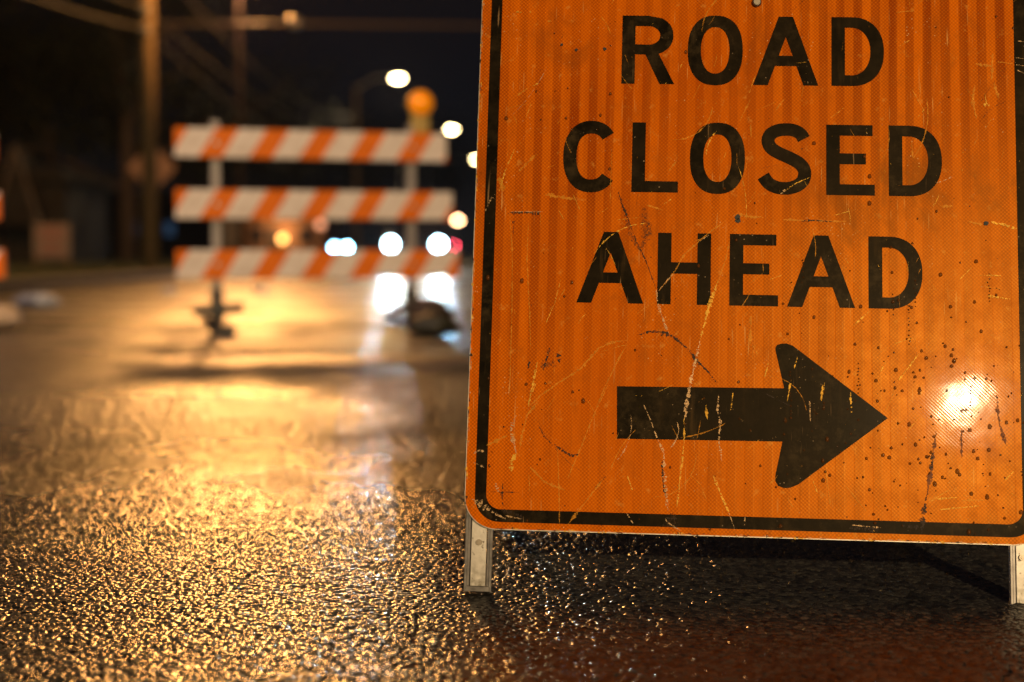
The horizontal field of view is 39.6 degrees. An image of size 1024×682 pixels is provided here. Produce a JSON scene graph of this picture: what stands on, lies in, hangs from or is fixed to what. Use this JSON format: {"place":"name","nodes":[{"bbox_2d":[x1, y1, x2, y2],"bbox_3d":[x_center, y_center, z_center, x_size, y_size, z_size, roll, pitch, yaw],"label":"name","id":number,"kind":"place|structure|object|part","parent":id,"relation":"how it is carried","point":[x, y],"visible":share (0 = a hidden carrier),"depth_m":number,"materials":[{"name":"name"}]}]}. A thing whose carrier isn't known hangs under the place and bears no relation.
{"place":"outdoors","nodes":[
{"label":"outdoors","id":0,"kind":"place"},
{"bbox_2d":[0,261,175,279],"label":"verge","id":1,"kind":"structure","parent":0,"point":[122,263],"depth_m":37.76,"materials":[{"name":"green plant"}]},
{"bbox_2d":[33,224,69,265],"bbox_3d":[-11.302,-2.328,34.940,0.860,1.100,0.086,-1,4,-8],"label":"yard sign","id":2,"kind":"object","parent":1,"relation":"on","point":[51,241],"visible":0.95,"depth_m":34.90,"materials":[{"name":"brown wood"}]},
{"bbox_2d":[0,145,118,262],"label":"house","id":3,"kind":"structure","parent":1,"relation":"on","point":[31,195],"depth_m":45.90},
{"bbox_2d":[0,225,5,253],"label":"door","id":4,"kind":"structure","parent":3,"relation":"in","point":[2,227],"depth_m":45.81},
{"bbox_2d":[0,0,199,198],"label":"tree","id":5,"kind":"object","parent":1,"relation":"on","point":[52,121],"visible":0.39,"depth_m":55.25,"materials":[{"name":"green plant"}]},
{"bbox_2d":[139,0,158,269],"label":"utility pole","id":6,"kind":"object","parent":1,"relation":"on","point":[150,221],"visible":0.95,"depth_m":28.28,"materials":[{"name":"brown wood"}]},
{"bbox_2d":[33,0,272,129],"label":"overhead cable","id":7,"kind":"object","parent":6,"relation":"attached to","point":[92,16],"visible":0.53,"depth_m":28.01,"materials":[{"name":"rubber"}]},
{"bbox_2d":[119,0,353,127],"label":"overhead cable","id":8,"kind":"object","parent":6,"relation":"attached to","point":[191,48],"visible":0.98,"depth_m":34.36,"materials":[{"name":"rubber"}]},
{"bbox_2d":[187,0,353,116],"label":"overhead cable","id":9,"kind":"object","parent":6,"relation":"attached to","point":[205,18],"visible":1,"depth_m":37.83,"materials":[{"name":"rubber"}]},
{"bbox_2d":[137,22,480,27],"bbox_3d":[0.500,-8.162,37.311,20.158,0.252,0.100,0,4,-7],"label":"span wire","id":10,"kind":"object","parent":6,"relation":"attached to","point":[322,24],"visible":0.34,"depth_m":36.61,"materials":[{"name":"black metal"}]},
{"bbox_2d":[289,17,302,27],"bbox_3d":[-5.515,-8.136,36.310,0.330,0.253,0.260,0,4,0],"label":"junction case","id":11,"kind":"object","parent":10,"relation":"attached to","point":[295,22],"visible":1,"depth_m":36.21,"materials":[{"name":"metal"}]},
{"bbox_2d":[127,149,175,185],"bbox_3d":[-7.549,-2.960,29.866,1.017,2.900,0.053,0,4,-6],"label":"road sign","id":12,"kind":"object","parent":1,"relation":"on","point":[166,167],"visible":0.52,"depth_m":29.81,"materials":[{"name":"metal"}]},
{"bbox_2d":[0,0,308,260],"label":"tree","id":13,"kind":"object","parent":1,"relation":"on","point":[123,93],"visible":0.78,"depth_m":52.67,"materials":[{"name":"green plant"}]},
{"bbox_2d":[236,0,244,249],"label":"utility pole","id":14,"kind":"object","parent":1,"relation":"on","point":[241,237],"visible":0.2,"depth_m":38.62,"materials":[{"name":"black wood"}]},
{"bbox_2d":[0,0,481,251],"label":"sky","id":15,"kind":"structure","parent":0,"point":[440,60],"materials":[{"name":"black"}]},
{"bbox_2d":[109,253,472,260],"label":"verge","id":16,"kind":"structure","parent":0,"point":[141,259],"depth_m":71.89,"materials":[{"name":"green plant"}]},
{"bbox_2d":[108,194,237,257],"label":"building","id":17,"kind":"structure","parent":16,"relation":"on","point":[175,234],"depth_m":84.76,"materials":[{"name":"brown"}]},
{"bbox_2d":[136,220,138,239],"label":"window","id":18,"kind":"structure","parent":17,"relation":"in","point":[137,232],"depth_m":84.68,"materials":[{"name":"black glass"}]},
{"bbox_2d":[164,220,174,239],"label":"window","id":19,"kind":"structure","parent":17,"relation":"in","point":[169,225],"depth_m":84.66,"materials":[{"name":"blue glass"}]},
{"bbox_2d":[244,219,337,249],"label":"building","id":20,"kind":"structure","parent":16,"relation":"on","point":[289,234],"depth_m":91.73,"materials":[{"name":"brown"}]},
{"bbox_2d":[251,227,264,243],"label":"window","id":21,"kind":"structure","parent":20,"relation":"in","point":[257,233],"depth_m":91.65,"materials":[{"name":"glass"}]},
{"bbox_2d":[268,228,278,249],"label":"door","id":22,"kind":"structure","parent":20,"relation":"in","point":[273,233],"depth_m":91.70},
{"bbox_2d":[299,227,312,243],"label":"window","id":23,"kind":"structure","parent":20,"relation":"in","point":[305,233],"depth_m":91.65,"materials":[{"name":"glass"}]},
{"bbox_2d":[159,59,477,239],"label":"tree","id":24,"kind":"object","parent":16,"relation":"on","point":[296,183],"visible":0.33,"depth_m":108.58,"materials":[{"name":"green plant"}]},
{"bbox_2d":[268,75,476,236],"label":"tree","id":25,"kind":"object","parent":16,"relation":"on","point":[375,227],"visible":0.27,"depth_m":134.07,"materials":[{"name":"green plant"}]},
{"bbox_2d":[335,90,478,246],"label":"tree","id":26,"kind":"object","parent":16,"relation":"on","point":[450,190],"visible":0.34,"depth_m":158.59,"materials":[{"name":"green plant"}]},
{"bbox_2d":[400,127,456,191],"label":"street lamp","id":27,"kind":"object","parent":16,"relation":"on","point":[401,172],"visible":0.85,"depth_m":88.43,"materials":[{"name":"metal"}]},
{"bbox_2d":[427,157,476,191],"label":"street lamp","id":28,"kind":"object","parent":16,"relation":"on","point":[474,158],"visible":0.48,"depth_m":116.30,"materials":[{"name":"metal"}]},
{"bbox_2d":[0,254,1023,681],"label":"road","id":29,"kind":"structure","parent":0,"point":[274,490],"depth_m":2.19,"materials":[{"name":"grey asphalt"}]},
{"bbox_2d":[0,192,5,277],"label":"barricade","id":30,"kind":"object","parent":29,"relation":"on","point":[2,264],"visible":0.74,"depth_m":8.67,"materials":[{"name":"metal"}]},
{"bbox_2d":[0,304,22,325],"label":"sandbag","id":31,"kind":"object","parent":29,"relation":"on","point":[10,315],"visible":1,"depth_m":8.00,"materials":[{"name":"beige fabric"}]},
{"bbox_2d":[12,293,62,305],"bbox_3d":[-4.003,-0.350,12.005,0.422,0.114,0.213,0,4,-2],"label":"sandbag","id":32,"kind":"object","parent":29,"relation":"on","point":[36,299],"visible":1,"depth_m":11.93,"materials":[{"name":"grey fabric"}]},
{"bbox_2d":[162,287,175,293],"bbox_3d":[-3.738,-0.552,15.496,0.138,0.080,0.119,0,4,0],"label":"road stud","id":33,"kind":"object","parent":29,"relation":"on","point":[168,290],"visible":1,"depth_m":15.45,"materials":[{"name":"plastic"}]},
{"bbox_2d":[254,286,266,292],"bbox_3d":[-2.832,-0.584,15.995,0.138,0.080,0.119,0,4,0],"label":"road stud","id":34,"kind":"object","parent":29,"relation":"on","point":[259,289],"visible":1,"depth_m":15.94,"materials":[{"name":"plastic"}]},
{"bbox_2d":[174,90,458,336],"bbox_3d":[-1.155,-0.798,8.551,1.700,1.444,1.455,-1,4,-17],"label":"barricade","id":35,"kind":"object","parent":29,"relation":"on","point":[411,146],"visible":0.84,"depth_m":8.49,"materials":[{"name":"metal"}]},
{"bbox_2d":[408,297,454,317],"bbox_3d":[-0.463,-0.192,8.209,0.261,0.128,0.234,-1,4,-15],"label":"sandbag","id":36,"kind":"object","parent":35,"relation":"on","point":[421,306],"visible":0.65,"depth_m":8.12,"materials":[{"name":"brown fabric"}]},
{"bbox_2d":[332,231,390,249],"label":"car","id":37,"kind":"object","parent":29,"relation":"on","point":[376,240],"visible":0.27,"depth_m":67.09,"materials":[{"name":"grey paint"}]},
{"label":"window glass","id":38,"kind":"part","parent":37,"relation":"part of","materials":[{"name":"black glass"}]},
{"bbox_2d":[383,220,453,249],"bbox_3d":[-2.701,-2.894,41.588,2.060,1.467,4.575,0,4,0],"label":"car","id":39,"kind":"object","parent":29,"relation":"on","point":[433,234],"visible":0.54,"depth_m":40.53,"materials":[{"name":"black paint"}]},
{"bbox_3d":[-2.701,-3.390,42.105,1.640,0.499,2.597,0,4,0],"label":"window glass","id":40,"kind":"part","parent":39,"relation":"part of","materials":[{"name":"black glass"}]},
{"bbox_2d":[406,313,463,335],"bbox_3d":[-0.419,-0.093,7.758,0.311,0.124,0.233,1,4,8],"label":"sandbag","id":41,"kind":"object","parent":29,"relation":"on","point":[435,324],"visible":1,"depth_m":7.67,"materials":[{"name":"brown fabric"}]},
{"bbox_2d":[449,230,456,249],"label":"car","id":42,"kind":"object","parent":29,"relation":"on","point":[453,240],"visible":0.12,"depth_m":66.92,"materials":[{"name":"grey paint"}]},
{"bbox_2d":[463,0,1023,603],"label":"road closed sign","id":43,"kind":"object","parent":29,"relation":"on","point":[747,268],"visible":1,"depth_m":1.95,"materials":[{"name":"metal"}]},
{"label":"ground","id":44,"kind":"structure","parent":0,"visible":0},
{"bbox_2d":[0,270,175,290],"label":"kerb","id":45,"kind":"structure","parent":44,"relation":"on","point":[21,284],"depth_m":19.73,"materials":[{"name":"concrete"}]},
{"bbox_2d":[58,8,363,249],"bbox_3d":[-12.386,-8.640,59.215,12.676,10.559,11.426,-1,4,-14],"label":"tree","id":46,"kind":"object","parent":44,"relation":"on","point":[196,167],"visible":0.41,"depth_m":58.65,"materials":[{"name":"green plant"}]},
{"bbox_2d":[354,74,405,249],"bbox_3d":[-5.772,-7.515,61.650,2.376,7.995,0.420,0,4,0],"label":"street lamp","id":47,"kind":"object","parent":44,"relation":"on","point":[356,176],"visible":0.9,"depth_m":61.48,"materials":[{"name":"grey metal"}]}
]}

